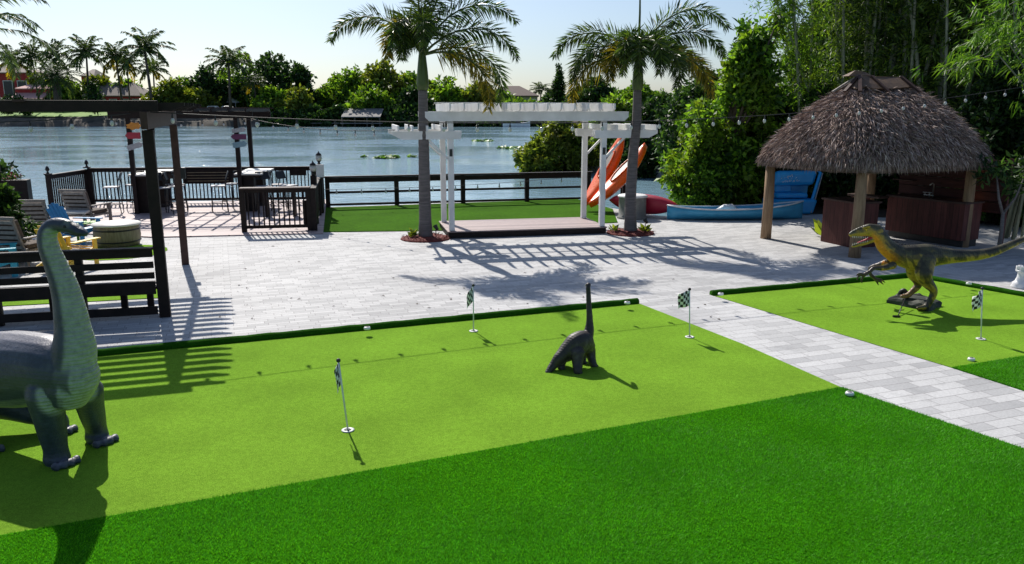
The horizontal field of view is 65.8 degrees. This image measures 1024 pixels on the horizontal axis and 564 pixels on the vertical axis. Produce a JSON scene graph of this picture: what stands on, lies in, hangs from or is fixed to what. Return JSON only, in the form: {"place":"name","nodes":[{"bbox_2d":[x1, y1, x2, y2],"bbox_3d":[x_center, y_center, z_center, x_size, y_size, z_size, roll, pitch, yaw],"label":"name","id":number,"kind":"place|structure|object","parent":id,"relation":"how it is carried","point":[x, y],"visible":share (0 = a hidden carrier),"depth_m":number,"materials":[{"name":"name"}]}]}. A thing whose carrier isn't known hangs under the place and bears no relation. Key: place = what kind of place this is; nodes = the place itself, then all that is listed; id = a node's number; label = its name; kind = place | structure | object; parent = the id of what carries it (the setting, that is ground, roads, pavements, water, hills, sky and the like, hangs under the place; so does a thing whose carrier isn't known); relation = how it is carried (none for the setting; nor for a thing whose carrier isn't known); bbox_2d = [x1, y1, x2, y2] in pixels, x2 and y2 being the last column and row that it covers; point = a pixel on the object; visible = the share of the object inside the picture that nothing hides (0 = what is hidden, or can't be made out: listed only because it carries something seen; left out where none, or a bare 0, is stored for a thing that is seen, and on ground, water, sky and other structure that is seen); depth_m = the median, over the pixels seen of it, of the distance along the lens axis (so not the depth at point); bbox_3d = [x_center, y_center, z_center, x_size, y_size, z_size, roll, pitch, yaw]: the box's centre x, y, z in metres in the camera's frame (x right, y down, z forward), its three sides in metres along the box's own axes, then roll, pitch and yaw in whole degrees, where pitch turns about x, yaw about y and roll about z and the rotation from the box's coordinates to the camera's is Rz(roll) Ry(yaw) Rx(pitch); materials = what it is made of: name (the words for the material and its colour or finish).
{"place":"outdoors","nodes":[
{"label":"outdoors","id":0,"kind":"place"},
{"bbox_2d":[0,112,106,116],"bbox_3d":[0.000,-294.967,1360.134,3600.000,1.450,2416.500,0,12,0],"label":"lawn","id":1,"kind":"structure","parent":0,"point":[60,114],"depth_m":186.89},
{"bbox_2d":[0,44,32,94],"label":"coconut palm","id":2,"kind":"object","parent":1,"relation":"on","point":[17,52],"visible":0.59,"depth_m":185.43,"materials":[{"name":"green plant"}]},
{"bbox_2d":[0,65,48,99],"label":"lake house","id":3,"kind":"structure","parent":1,"relation":"on","point":[6,86],"depth_m":206.08,"materials":[{"name":"red paint"}]},
{"bbox_2d":[15,39,48,99],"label":"coconut palm","id":4,"kind":"object","parent":1,"relation":"on","point":[35,54],"visible":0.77,"depth_m":187.69,"materials":[{"name":"green plant"}]},
{"bbox_2d":[37,38,71,75],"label":"coconut palm","id":5,"kind":"object","parent":1,"relation":"on","point":[49,54],"visible":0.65,"depth_m":184.07,"materials":[{"name":"green plant"}]},
{"bbox_2d":[23,56,87,99],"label":"date palm","id":6,"kind":"object","parent":1,"relation":"on","point":[55,81],"visible":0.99,"depth_m":179.22,"materials":[{"name":"green plant"}]},
{"bbox_2d":[57,34,109,91],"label":"coconut palm","id":7,"kind":"object","parent":1,"relation":"on","point":[87,52],"visible":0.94,"depth_m":181.83,"materials":[{"name":"green plant"}]},
{"bbox_2d":[93,38,135,99],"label":"coconut palm","id":8,"kind":"object","parent":1,"relation":"on","point":[114,54],"visible":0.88,"depth_m":185.43,"materials":[{"name":"green plant"}]},
{"bbox_2d":[82,83,148,99],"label":"lake house","id":9,"kind":"structure","parent":1,"relation":"on","point":[113,92],"depth_m":199.77,"materials":[{"name":"beige paint"}]},
{"bbox_2d":[118,27,176,100],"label":"coconut palm","id":10,"kind":"object","parent":1,"relation":"on","point":[144,45],"visible":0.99,"depth_m":177.85,"materials":[{"name":"green plant"}]},
{"bbox_2d":[139,76,190,102],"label":"broad tree","id":11,"kind":"object","parent":1,"relation":"on","point":[168,89],"visible":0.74,"depth_m":182.17,"materials":[{"name":"green plant"}]},
{"bbox_2d":[169,86,221,106],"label":"broad tree","id":12,"kind":"object","parent":1,"relation":"on","point":[194,94],"visible":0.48,"depth_m":183.89,"materials":[{"name":"green plant"}]},
{"bbox_2d":[184,61,233,106],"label":"broad tree","id":13,"kind":"object","parent":1,"relation":"on","point":[201,79],"visible":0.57,"depth_m":188.68,"materials":[{"name":"green plant"}]},
{"bbox_2d":[203,45,254,106],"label":"coconut palm","id":14,"kind":"object","parent":1,"relation":"on","point":[229,58],"visible":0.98,"depth_m":180.82,"materials":[{"name":"green plant"}]},
{"bbox_2d":[216,50,255,106],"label":"broad tree","id":15,"kind":"object","parent":1,"relation":"on","point":[234,81],"visible":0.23,"depth_m":195.64,"materials":[{"name":"green plant"}]},
{"bbox_2d":[238,50,298,106],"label":"broad tree","id":16,"kind":"object","parent":1,"relation":"on","point":[274,70],"visible":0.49,"depth_m":188.77,"materials":[{"name":"green plant"}]},
{"bbox_2d":[279,62,322,104],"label":"broad tree","id":17,"kind":"object","parent":1,"relation":"on","point":[302,75],"visible":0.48,"depth_m":184.89,"materials":[{"name":"green plant"}]},
{"bbox_2d":[321,64,366,105],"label":"broad tree","id":18,"kind":"object","parent":1,"relation":"on","point":[346,84],"visible":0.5,"depth_m":187.85,"materials":[{"name":"green plant"}]},
{"bbox_2d":[353,58,410,105],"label":"broad tree","id":19,"kind":"object","parent":1,"relation":"on","point":[378,73],"visible":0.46,"depth_m":183.54,"materials":[{"name":"green plant"}]},
{"bbox_2d":[427,74,471,104],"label":"broad tree","id":20,"kind":"object","parent":1,"relation":"on","point":[443,93],"visible":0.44,"depth_m":180.58,"materials":[{"name":"green plant"}]},
{"bbox_2d":[548,63,566,101],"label":"norfolk pine","id":21,"kind":"object","parent":1,"relation":"on","point":[558,90],"visible":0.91,"depth_m":212.78,"materials":[{"name":"green plant"}]},
{"bbox_2d":[568,75,616,102],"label":"broad tree","id":22,"kind":"object","parent":1,"relation":"on","point":[593,93],"visible":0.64,"depth_m":196.44,"materials":[{"name":"green plant"}]},
{"bbox_2d":[2,289,157,305],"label":"lawn","id":23,"kind":"structure","parent":0,"point":[89,299],"depth_m":12.70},
{"bbox_2d":[0,116,668,125],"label":"bank","id":24,"kind":"structure","parent":0,"point":[98,121],"depth_m":177.04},
{"bbox_2d":[249,85,289,118],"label":"broad tree","id":25,"kind":"object","parent":24,"relation":"on","point":[266,96],"visible":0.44,"depth_m":177.67,"materials":[{"name":"green plant"}]},
{"bbox_2d":[272,82,314,113],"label":"broad tree","id":26,"kind":"object","parent":24,"relation":"on","point":[299,98],"visible":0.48,"depth_m":176.27,"materials":[{"name":"green plant"}]},
{"bbox_2d":[345,81,398,117],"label":"broad tree","id":27,"kind":"object","parent":24,"relation":"on","point":[366,96],"visible":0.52,"depth_m":175.54,"materials":[{"name":"green plant"}]},
{"bbox_2d":[380,103,413,126],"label":"waterline bush","id":28,"kind":"object","parent":24,"relation":"on","point":[395,112],"visible":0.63,"depth_m":172.32,"materials":[{"name":"green plant"}]},
{"bbox_2d":[389,84,435,109],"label":"broad tree","id":29,"kind":"object","parent":24,"relation":"on","point":[408,96],"visible":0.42,"depth_m":176.21,"materials":[{"name":"green plant"}]},
{"bbox_2d":[0,126,672,215],"bbox_3d":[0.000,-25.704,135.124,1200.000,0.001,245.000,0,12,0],"label":"lake","id":30,"kind":"structure","parent":0,"point":[35,152],"depth_m":62.41,"materials":[{"name":"blue liquid"}]},
{"bbox_2d":[340,109,383,126],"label":"boathouse","id":31,"kind":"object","parent":30,"relation":"in","point":[366,113],"visible":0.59,"depth_m":170.53,"materials":[{"name":"grey wood"}]},
{"bbox_2d":[512,135,557,171],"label":"mangrove bush","id":32,"kind":"object","parent":30,"relation":"in","point":[523,159],"visible":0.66,"depth_m":45.46,"materials":[{"name":"green plant"}]},
{"bbox_2d":[513,121,599,171],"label":"mangrove bush","id":33,"kind":"object","parent":30,"relation":"in","point":[561,143],"visible":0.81,"depth_m":45.15,"materials":[{"name":"green plant"}]},
{"bbox_2d":[0,304,838,534],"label":"putting green","id":34,"kind":"object","parent":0,"point":[193,423],"visible":0.83,"depth_m":8.33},
{"bbox_2d":[0,218,118,470],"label":"dinosaur statue","id":35,"kind":"object","parent":34,"relation":"on","point":[47,381],"visible":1,"depth_m":6.57,"materials":[{"name":"plastic"}]},
{"bbox_2d":[545,283,597,373],"bbox_3d":[0.749,0.551,9.331,0.428,1.021,0.793,10,16,38],"label":"dinosaur statue","id":36,"kind":"object","parent":34,"relation":"on","point":[577,348],"visible":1,"depth_m":9.27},
{"bbox_2d":[323,199,617,231],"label":"lawn","id":37,"kind":"structure","parent":0,"point":[386,218],"depth_m":23.28,"materials":[{"name":"plant"}]},
{"bbox_2d":[323,171,592,206],"bbox_3d":[-1.588,-3.007,25.753,8.816,1.025,0.202,-3,13,-13],"label":"rail fence","id":38,"kind":"object","parent":37,"relation":"on","point":[462,178],"visible":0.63,"depth_m":25.67,"materials":[{"name":"wood"}]},
{"bbox_2d":[0,0,950,101],"label":"sky","id":39,"kind":"structure","parent":0,"point":[298,30],"materials":[{"name":"white"}]},
{"bbox_2d":[0,161,1023,348],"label":"patio","id":40,"kind":"structure","parent":0,"point":[332,279],"depth_m":15.03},
{"bbox_2d":[0,168,32,199],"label":"planter box","id":41,"kind":"object","parent":40,"relation":"on","point":[24,186],"visible":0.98,"depth_m":24.23,"materials":[{"name":"grey"}]},
{"bbox_2d":[0,217,37,266],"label":"teak lounge chair","id":42,"kind":"object","parent":40,"relation":"on","point":[10,229],"visible":0.56,"depth_m":15.10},
{"bbox_2d":[0,182,43,251],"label":"hedge bush","id":43,"kind":"object","parent":40,"relation":"on","point":[9,197],"visible":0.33,"depth_m":15.59,"materials":[{"name":"green plant"}]},
{"bbox_2d":[0,0,60,175],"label":"coconut palm","id":44,"kind":"object","parent":40,"relation":"on","point":[13,17],"visible":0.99,"depth_m":24.44,"materials":[{"name":"green plant"}]},
{"bbox_2d":[17,199,67,238],"bbox_3d":[-10.981,-1.444,18.333,0.940,1.030,0.975,-1,12,-6],"label":"teak lounge chair","id":45,"kind":"object","parent":40,"relation":"on","point":[35,209],"visible":0.23,"depth_m":17.91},
{"bbox_2d":[34,226,100,265],"bbox_3d":[-8.613,-0.716,15.260,0.800,0.914,1.003,3,13,12],"label":"adirondack chair","id":46,"kind":"object","parent":40,"relation":"on","point":[64,245],"visible":0.38,"depth_m":15.30,"materials":[{"name":"yellow paint"}]},
{"bbox_2d":[46,203,102,244],"bbox_3d":[-10.099,-1.355,18.196,1.003,0.914,0.800,2,12,8],"label":"adirondack chair","id":47,"kind":"object","parent":40,"relation":"on","point":[56,210],"visible":0.34,"depth_m":18.19,"materials":[{"name":"blue paint"}]},
{"bbox_2d":[0,246,157,326],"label":"slatted bench","id":48,"kind":"object","parent":40,"relation":"on","point":[123,290],"visible":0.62,"depth_m":11.32,"materials":[{"name":"wood"}]},
{"bbox_2d":[0,99,200,317],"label":"pergola","id":49,"kind":"object","parent":40,"relation":"on","point":[149,119],"visible":0.98,"depth_m":11.32,"materials":[{"name":"wood"}]},
{"bbox_2d":[152,87,1023,131],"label":"string lights","id":50,"kind":"object","parent":49,"relation":"hanging from","point":[172,120],"visible":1,"depth_m":13.40},
{"bbox_2d":[90,220,141,247],"bbox_3d":[-8.921,-1.086,17.897,1.040,0.515,1.040,0,12,0],"label":"barrel table","id":51,"kind":"object","parent":40,"relation":"on","point":[117,233],"visible":0.95,"depth_m":17.54,"materials":[{"name":"wood"}]},
{"bbox_2d":[50,199,325,237],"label":"deck","id":52,"kind":"structure","parent":40,"relation":"on","point":[202,219],"depth_m":21.93,"materials":[{"name":"wood"}]},
{"bbox_2d":[45,169,90,207],"bbox_3d":[-13.555,-2.814,24.274,0.140,1.118,2.322,0,12,-2],"label":"deck railing","id":53,"kind":"object","parent":52,"relation":"on","point":[55,177],"visible":0.62,"depth_m":23.90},
{"bbox_2d":[57,189,112,220],"bbox_3d":[-11.087,-1.939,20.608,0.840,1.030,0.975,2,12,8],"label":"teak lounge chair","id":54,"kind":"object","parent":52,"relation":"on","point":[76,199],"visible":0.68,"depth_m":20.26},
{"bbox_2d":[128,169,173,212],"bbox_3d":[-10.818,-2.770,24.018,0.800,1.145,2.100,-2,12,-7],"label":"bar table","id":55,"kind":"object","parent":52,"relation":"on","point":[142,191],"visible":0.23,"depth_m":23.22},
{"bbox_2d":[107,107,272,213],"bbox_3d":[-9.645,-3.813,24.354,4.064,3.040,3.900,-2,12,-7],"label":"pergola","id":56,"kind":"object","parent":52,"relation":"on","point":[248,112],"visible":0.52,"depth_m":22.87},
{"bbox_2d":[87,166,315,203],"bbox_3d":[-9.961,-3.149,25.722,7.152,1.158,0.156,-1,12,-6],"label":"deck railing","id":57,"kind":"object","parent":52,"relation":"on","point":[205,175],"visible":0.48,"depth_m":25.61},
{"bbox_2d":[234,168,273,211],"bbox_3d":[-7.877,-2.848,24.377,0.800,1.145,2.100,-2,12,-7],"label":"bar table","id":58,"kind":"object","parent":52,"relation":"on","point":[249,175],"visible":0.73,"depth_m":23.59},
{"bbox_2d":[238,186,312,231],"bbox_3d":[-5.862,-1.810,19.703,1.708,1.098,0.300,-2,12,-9],"label":"deck railing","id":59,"kind":"object","parent":52,"relation":"on","point":[267,190],"visible":1,"depth_m":19.66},
{"bbox_2d":[310,177,324,230],"bbox_3d":[-5.543,-2.447,22.702,0.140,1.068,6.104,-2,13,-11],"label":"deck railing","id":60,"kind":"object","parent":52,"relation":"on","point":[313,187],"visible":0.66,"depth_m":19.86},
{"bbox_2d":[97,298,638,356],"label":"turf curb","id":61,"kind":"structure","parent":40,"relation":"on","point":[267,336],"depth_m":10.91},
{"bbox_2d":[400,232,450,242],"bbox_3d":[-2.055,-1.085,18.842,1.200,0.113,1.216,0,12,0],"label":"mulch bed","id":62,"kind":"object","parent":40,"relation":"on","point":[438,237],"visible":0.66,"depth_m":18.51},
{"bbox_2d":[324,0,522,236],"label":"palm tree","id":63,"kind":"object","parent":62,"relation":"on","point":[402,35],"visible":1,"depth_m":17.75,"materials":[{"name":"plant"}]},
{"bbox_2d":[439,217,606,237],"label":"platform","id":64,"kind":"structure","parent":40,"relation":"on","point":[518,227],"depth_m":19.56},
{"bbox_2d":[388,102,657,230],"bbox_3d":[0.234,-2.933,19.712,6.434,2.994,2.710,-3,13,-11],"label":"garden arbor","id":65,"kind":"object","parent":64,"relation":"on","point":[604,113],"visible":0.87,"depth_m":18.93,"materials":[{"name":"white paint"}]},
{"bbox_2d":[620,184,625,193],"bbox_3d":[3.434,-2.767,24.521,0.098,1.035,1.313,1,12,4],"label":"kayak rack","id":66,"kind":"object","parent":40,"relation":"on","point":[622,189],"visible":0.24,"depth_m":24.01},
{"bbox_2d":[587,138,624,204],"bbox_3d":[2.799,-3.423,24.081,1.785,2.132,0.559,-11,16,-40],"label":"kayak","id":67,"kind":"object","parent":66,"relation":"on","point":[613,158],"visible":0.56,"depth_m":24.00,"materials":[{"name":"orange plastic"}]},
{"bbox_2d":[588,143,646,207],"bbox_3d":[3.160,-3.195,23.604,2.138,1.856,0.538,-7,14,-28],"label":"kayak","id":68,"kind":"object","parent":66,"relation":"on","point":[615,181],"visible":0.7,"depth_m":23.44,"materials":[{"name":"orange plastic"}]},
{"bbox_2d":[606,227,654,236],"bbox_3d":[2.966,-1.275,19.712,1.242,0.113,1.280,0,12,0],"label":"mulch bed","id":69,"kind":"object","parent":40,"relation":"on","point":[637,233],"visible":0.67,"depth_m":19.37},
{"bbox_2d":[548,0,733,230],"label":"palm tree","id":70,"kind":"object","parent":69,"relation":"on","point":[624,49],"visible":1,"depth_m":18.61,"materials":[{"name":"plant"}]},
{"bbox_2d":[617,193,647,219],"bbox_3d":[3.403,-2.143,22.391,0.860,0.670,0.854,0,12,0],"label":"drum","id":71,"kind":"object","parent":40,"relation":"on","point":[640,206],"visible":0.69,"depth_m":22.12,"materials":[{"name":"white paint"}]},
{"bbox_2d":[609,193,677,213],"bbox_3d":[3.731,-2.255,22.800,2.150,0.581,0.445,9,15,35],"label":"kayak","id":72,"kind":"object","parent":40,"relation":"on","point":[656,204],"visible":0.49,"depth_m":22.42,"materials":[{"name":"plastic"}]},
{"bbox_2d":[667,200,803,219],"bbox_3d":[6.248,-2.026,22.171,3.857,0.507,0.884,-1,12,-2],"label":"canoe","id":73,"kind":"object","parent":40,"relation":"on","point":[789,210],"visible":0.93,"depth_m":21.97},
{"bbox_2d":[709,273,907,295],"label":"turf curb","id":74,"kind":"structure","parent":40,"relation":"on","point":[799,285],"depth_m":13.65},
{"bbox_2d":[821,196,881,247],"bbox_3d":[7.671,-1.371,18.015,0.700,1.022,1.124,-4,13,-19],"label":"bar counter","id":75,"kind":"object","parent":40,"relation":"on","point":[837,220],"visible":0.74,"depth_m":17.85,"materials":[{"name":"red wood"}]},
{"bbox_2d":[716,278,1023,367],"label":"putting green","id":76,"kind":"object","parent":40,"relation":"on","point":[947,333],"visible":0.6,"depth_m":11.66,"materials":[{"name":"plastic"}]},
{"bbox_2d":[849,224,1023,311],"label":"dinosaur statue","id":77,"kind":"object","parent":76,"relation":"on","point":[918,262],"visible":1,"depth_m":11.95,"materials":[{"name":"yellow paint"}]},
{"bbox_2d":[755,70,994,257],"bbox_3d":[8.160,-2.800,17.935,4.910,3.851,4.006,-5,13,-23],"label":"thatched hut","id":78,"kind":"object","parent":40,"relation":"on","point":[867,144],"visible":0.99,"depth_m":16.72,"materials":[{"name":"brown plant"}]},
{"bbox_2d":[885,193,984,247],"bbox_3d":[9.751,-1.454,18.416,0.680,1.010,1.986,-6,14,-27],"label":"bar counter","id":79,"kind":"object","parent":40,"relation":"on","point":[936,220],"visible":0.99,"depth_m":18.11,"materials":[{"name":"red wood"}]},
{"bbox_2d":[893,159,1013,243],"bbox_3d":[10.191,-1.973,18.577,0.250,1.950,2.751,-6,14,-27],"label":"plank screen","id":80,"kind":"object","parent":40,"relation":"on","point":[952,182],"visible":0.45,"depth_m":18.42,"materials":[{"name":"brown wood"}]},
{"bbox_2d":[932,276,1023,296],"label":"turf curb","id":81,"kind":"structure","parent":40,"relation":"on","point":[979,286],"depth_m":13.52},
{"bbox_2d":[969,150,1023,244],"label":"sapling","id":82,"kind":"object","parent":40,"relation":"on","point":[1011,180],"visible":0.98,"depth_m":16.63,"materials":[{"name":"green plant"}]},
{"bbox_2d":[0,386,1023,563],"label":"fringe turf","id":83,"kind":"structure","parent":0,"point":[714,560],"depth_m":6.00,"materials":[{"name":"plant"}]},
{"bbox_2d":[581,124,998,222],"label":"soil","id":84,"kind":"structure","parent":0,"point":[819,210],"depth_m":23.63,"materials":[{"name":"brown soil"}]},
{"bbox_2d":[588,90,632,153],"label":"broad tree","id":85,"kind":"object","parent":84,"relation":"on","point":[623,105],"visible":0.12,"depth_m":48.24,"materials":[{"name":"green plant"}]},
{"bbox_2d":[608,137,667,178],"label":"waterline bush","id":86,"kind":"object","parent":84,"relation":"on","point":[646,170],"visible":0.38,"depth_m":42.64,"materials":[{"name":"green plant"}]},
{"bbox_2d":[625,90,676,162],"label":"broad tree","id":87,"kind":"object","parent":84,"relation":"on","point":[653,107],"visible":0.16,"depth_m":44.44,"materials":[{"name":"green plant"}]},
{"bbox_2d":[651,64,722,156],"bbox_3d":[9.282,-7.284,37.361,4.767,5.986,4.844,10,16,38],"label":"broad tree","id":88,"kind":"object","parent":84,"relation":"on","point":[683,97],"visible":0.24,"depth_m":36.68,"materials":[{"name":"green plant"}]},
{"bbox_2d":[651,97,734,204],"bbox_3d":[5.927,-4.013,25.698,2.804,3.939,2.758,0,12,0],"label":"broad tree","id":89,"kind":"object","parent":84,"relation":"on","point":[682,130],"visible":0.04,"depth_m":25.30,"materials":[{"name":"green plant"}]},
{"bbox_2d":[670,125,741,205],"bbox_3d":[5.872,-3.119,23.811,2.183,3.173,1.824,11,16,41],"label":"waterside bush","id":90,"kind":"object","parent":84,"relation":"on","point":[699,168],"visible":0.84,"depth_m":23.42,"materials":[{"name":"green plant"}]},
{"bbox_2d":[653,7,795,205],"bbox_3d":[6.415,-4.981,24.081,4.159,6.322,2.680,0,12,0],"label":"broad tree","id":91,"kind":"object","parent":84,"relation":"on","point":[748,87],"visible":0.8,"depth_m":23.55,"materials":[{"name":"green plant"}]},
{"bbox_2d":[732,94,798,204],"bbox_3d":[8.105,-3.991,25.265,3.508,4.230,3.165,0,12,0],"label":"dark bush","id":92,"kind":"object","parent":84,"relation":"on","point":[779,120],"visible":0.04,"depth_m":24.61,"materials":[{"name":"green plant"}]},
{"bbox_2d":[740,0,839,202],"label":"bamboo clump","id":93,"kind":"object","parent":84,"relation":"on","point":[798,50],"visible":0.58,"depth_m":24.30,"materials":[{"name":"green plant"}]},
{"bbox_2d":[761,170,822,213],"bbox_3d":[8.373,-2.696,23.483,1.581,1.248,1.134,-2,12,-8],"label":"chair","id":94,"kind":"object","parent":84,"relation":"on","point":[789,186],"visible":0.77,"depth_m":23.33,"materials":[{"name":"blue wood"}]},
{"bbox_2d":[779,0,862,109],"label":"tree","id":95,"kind":"object","parent":84,"relation":"on","point":[822,43],"visible":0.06,"depth_m":29.20,"materials":[{"name":"green plant"}]},
{"bbox_2d":[784,75,877,205],"bbox_3d":[9.872,-4.212,25.013,3.667,4.536,3.717,0,12,0],"label":"dark bush","id":96,"kind":"object","parent":84,"relation":"on","point":[844,184],"visible":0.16,"depth_m":24.38,"materials":[{"name":"green plant"}]},
{"bbox_2d":[795,0,930,178],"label":"bamboo clump","id":97,"kind":"object","parent":84,"relation":"on","point":[868,58],"visible":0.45,"depth_m":24.44,"materials":[{"name":"green plant"}]},
{"bbox_2d":[800,0,937,179],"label":"bamboo clump","id":98,"kind":"object","parent":84,"relation":"on","point":[879,37],"visible":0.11,"depth_m":25.33,"materials":[{"name":"green plant"}]},
{"bbox_2d":[855,70,947,208],"bbox_3d":[12.491,-4.375,25.407,4.588,4.988,5.152,0,12,0],"label":"dark bush","id":99,"kind":"object","parent":84,"relation":"on","point":[886,184],"visible":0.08,"depth_m":24.12,"materials":[{"name":"green plant"}]},
{"bbox_2d":[819,0,990,108],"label":"bamboo clump","id":100,"kind":"object","parent":84,"relation":"on","point":[927,24],"visible":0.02,"depth_m":25.82,"materials":[{"name":"green plant"}]},
{"bbox_2d":[866,0,986,185],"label":"bamboo clump","id":101,"kind":"object","parent":84,"relation":"on","point":[909,10],"visible":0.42,"depth_m":23.34,"materials":[{"name":"green plant"}]},
{"bbox_2d":[909,0,1023,239],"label":"bamboo clump","id":102,"kind":"object","parent":84,"relation":"on","point":[965,59],"visible":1,"depth_m":18.03,"materials":[{"name":"green plant"}]},
{"bbox_2d":[920,0,1019,110],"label":"bamboo clump","id":103,"kind":"object","parent":84,"relation":"on","point":[950,79],"visible":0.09,"depth_m":24.31,"materials":[{"name":"green plant"}]},
{"bbox_2d":[944,46,1023,226],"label":"dark bush","id":104,"kind":"object","parent":84,"relation":"on","point":[993,121],"visible":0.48,"depth_m":20.54,"materials":[{"name":"green plant"}]},
{"bbox_2d":[946,0,1023,177],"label":"bamboo clump","id":105,"kind":"object","parent":84,"relation":"on","point":[972,82],"visible":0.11,"depth_m":22.57,"materials":[{"name":"green plant"}]},
{"bbox_2d":[642,296,1023,447],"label":"path","id":106,"kind":"structure","parent":0,"point":[990,408],"depth_m":9.38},
{"bbox_2d":[954,355,1023,389],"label":"grass","id":107,"kind":"structure","parent":0,"point":[1014,378],"depth_m":9.27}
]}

